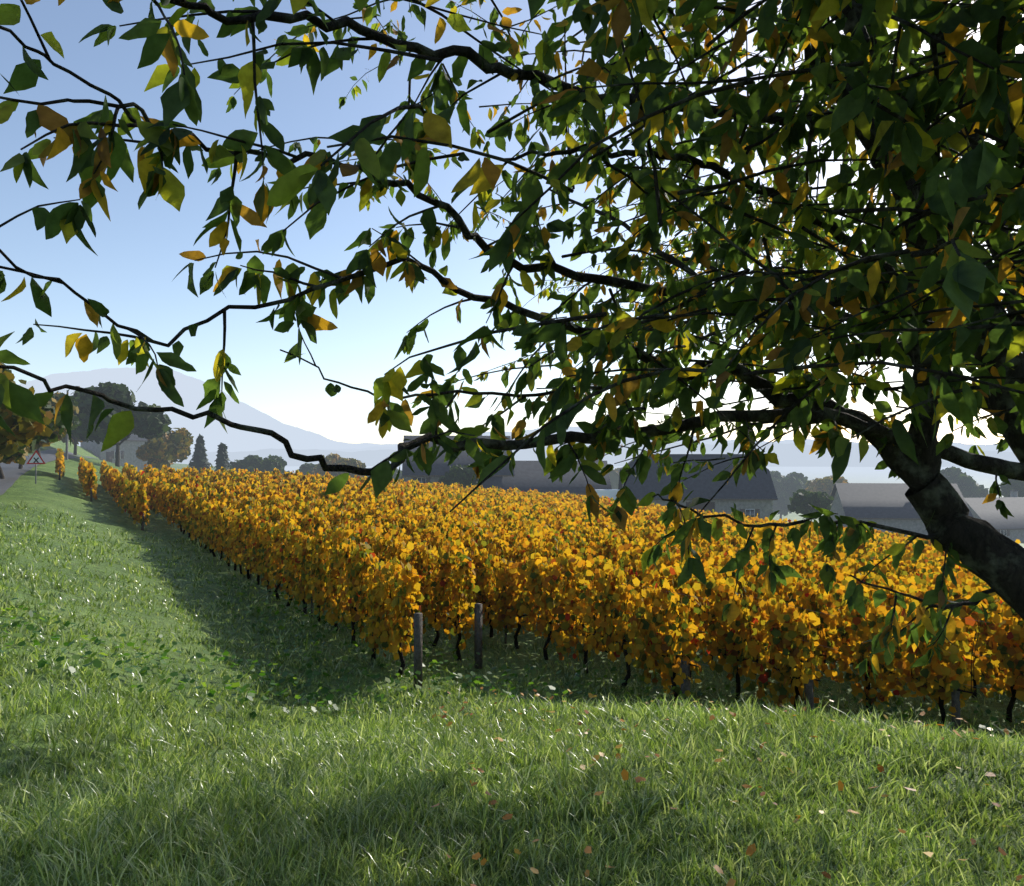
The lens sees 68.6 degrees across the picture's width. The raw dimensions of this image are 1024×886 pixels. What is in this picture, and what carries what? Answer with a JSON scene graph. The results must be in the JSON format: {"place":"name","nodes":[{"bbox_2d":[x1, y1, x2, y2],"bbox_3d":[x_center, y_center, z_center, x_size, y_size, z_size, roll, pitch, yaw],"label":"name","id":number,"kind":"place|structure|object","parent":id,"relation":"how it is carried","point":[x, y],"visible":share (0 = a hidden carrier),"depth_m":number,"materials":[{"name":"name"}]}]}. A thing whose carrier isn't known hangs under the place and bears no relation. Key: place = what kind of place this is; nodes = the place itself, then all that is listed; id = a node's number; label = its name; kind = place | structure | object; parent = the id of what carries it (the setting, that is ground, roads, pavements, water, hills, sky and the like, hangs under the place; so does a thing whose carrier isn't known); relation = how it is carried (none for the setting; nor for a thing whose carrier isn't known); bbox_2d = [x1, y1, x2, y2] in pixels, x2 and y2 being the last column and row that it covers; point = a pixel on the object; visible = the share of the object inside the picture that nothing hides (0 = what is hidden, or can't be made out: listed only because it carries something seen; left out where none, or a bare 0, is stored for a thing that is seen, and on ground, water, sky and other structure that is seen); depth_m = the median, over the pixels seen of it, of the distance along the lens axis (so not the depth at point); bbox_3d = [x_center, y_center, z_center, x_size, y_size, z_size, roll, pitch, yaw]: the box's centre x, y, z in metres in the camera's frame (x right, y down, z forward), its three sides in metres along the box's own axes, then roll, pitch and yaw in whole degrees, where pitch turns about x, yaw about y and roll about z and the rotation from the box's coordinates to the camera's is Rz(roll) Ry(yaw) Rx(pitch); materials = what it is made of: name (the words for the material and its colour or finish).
{"place":"outdoors","nodes":[
{"label":"outdoors","id":0,"kind":"place"},
{"bbox_2d":[0,449,100,494],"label":"road","id":1,"kind":"structure","parent":0,"point":[12,473],"depth_m":52.60,"materials":[{"name":"grey asphalt"}]},
{"bbox_2d":[18,367,397,452],"bbox_3d":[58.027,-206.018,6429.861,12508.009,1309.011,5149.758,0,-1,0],"label":"mountain","id":2,"kind":"structure","parent":0,"point":[190,390],"depth_m":7745.65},
{"bbox_2d":[0,440,1023,885],"bbox_3d":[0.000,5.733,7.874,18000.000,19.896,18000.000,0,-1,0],"label":"ground","id":3,"kind":"structure","parent":0,"point":[50,490],"depth_m":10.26,"materials":[{"name":"green plant"}]},
{"bbox_2d":[27,450,44,483],"bbox_3d":[-24.644,1.359,38.829,0.850,2.011,0.072,1,-2,-32],"label":"road sign post","id":4,"kind":"object","parent":3,"relation":"on","point":[35,458],"visible":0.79,"depth_m":38.81,"materials":[{"name":"silver metal"}]},
{"bbox_2d":[65,386,79,459],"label":"street lamp","id":5,"kind":"object","parent":3,"relation":"on","point":[66,452],"visible":0.41,"depth_m":75.59,"materials":[{"name":"grey metal"}]},
{"bbox_2d":[0,421,816,520],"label":"tree wood","id":6,"kind":"object","parent":3,"relation":"on","point":[117,458],"visible":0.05,"depth_m":86.57,"materials":[{"name":"brown plant"}]},
{"bbox_2d":[189,433,232,473],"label":"conifer trees","id":7,"kind":"object","parent":6,"relation":"attached to","point":[199,459],"visible":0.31,"depth_m":109.96,"materials":[{"name":"green plant"}]},
{"bbox_2d":[0,362,847,495],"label":"autumn trees","id":8,"kind":"object","parent":6,"relation":"on","point":[170,448],"visible":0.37,"depth_m":95.94,"materials":[{"name":"green plant"}]},
{"bbox_2d":[59,469,960,733],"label":"vineyard posts","id":9,"kind":"object","parent":3,"relation":"on","point":[685,667],"visible":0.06,"depth_m":9.66,"materials":[{"name":"grey wood"}]},
{"bbox_2d":[257,487,1015,689],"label":"vine trellis wires","id":10,"kind":"object","parent":9,"relation":"attached to","point":[678,593],"visible":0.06,"depth_m":10.42,"materials":[{"name":"grey metal"}]},
{"bbox_2d":[0,0,1023,683],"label":"cherry tree","id":11,"kind":"object","parent":3,"relation":"on","point":[968,282],"depth_m":2.67,"materials":[{"name":"green plant"}]},
{"bbox_2d":[0,575,1023,738],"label":"weed leaves","id":12,"kind":"object","parent":3,"relation":"on","point":[96,662],"visible":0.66,"depth_m":9.15,"materials":[{"name":"green plant"}]},
{"bbox_2d":[1,363,1023,518],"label":"trees","id":13,"kind":"object","parent":3,"relation":"on","point":[792,494],"visible":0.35,"depth_m":89.76,"materials":[{"name":"green plant"}]},
{"bbox_2d":[55,448,1023,727],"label":"vine","id":14,"kind":"object","parent":3,"relation":"on","point":[363,530],"depth_m":12.30,"materials":[{"name":"yellow plant"}]},
{"bbox_2d":[127,434,1023,528],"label":"slate house roofs","id":15,"kind":"structure","parent":3,"relation":"on","point":[874,500],"depth_m":93.31,"materials":[{"name":"grey stone"}]},
{"bbox_2d":[111,440,1023,535],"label":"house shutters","id":16,"kind":"object","parent":15,"relation":"attached to","point":[429,476],"visible":0.16,"depth_m":92.62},
{"bbox_2d":[595,489,618,499],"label":"white van","id":17,"kind":"object","parent":3,"relation":"on","point":[610,493],"visible":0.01,"depth_m":86.10,"materials":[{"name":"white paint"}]},
{"bbox_2d":[424,687,1023,885],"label":"fallen leaves","id":18,"kind":"object","parent":3,"relation":"on","point":[750,851],"visible":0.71,"depth_m":3.75,"materials":[{"name":"brown plant"}]},
{"bbox_2d":[0,0,1023,444],"label":"sky","id":19,"kind":"structure","parent":0,"point":[133,271],"materials":[{"name":"blue"}]},
{"bbox_2d":[80,435,1023,542],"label":"stone house walls","id":20,"kind":"structure","parent":0,"point":[130,448],"depth_m":93.83,"materials":[{"name":"grey stone"}]},
{"bbox_2d":[106,452,714,512],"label":"house doors","id":21,"kind":"structure","parent":20,"relation":"in","point":[710,506],"depth_m":84.53,"materials":[{"name":"brown wood"}]},
{"bbox_2d":[114,451,754,516],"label":"houses window frames","id":22,"kind":"structure","parent":20,"relation":"in","point":[425,482],"depth_m":92.67,"materials":[{"name":"white wood"}]},
{"bbox_2d":[115,451,1006,535],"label":"house window panes","id":23,"kind":"object","parent":22,"relation":"in","point":[751,513],"visible":0.07,"depth_m":92.67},
{"bbox_2d":[173,439,1019,466],"bbox_3d":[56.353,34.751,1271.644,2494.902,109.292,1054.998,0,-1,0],"label":"hills","id":24,"kind":"structure","parent":0,"point":[791,455],"depth_m":1623.80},
{"bbox_2d":[579,458,618,488],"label":"rendered house walls","id":25,"kind":"structure","parent":0,"point":[614,477],"depth_m":106.42,"materials":[{"name":"grey paint"}]},
{"bbox_2d":[323,426,1012,451],"bbox_3d":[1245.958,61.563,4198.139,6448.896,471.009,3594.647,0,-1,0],"label":"hills","id":26,"kind":"structure","parent":0,"point":[984,447],"depth_m":5679.18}
]}

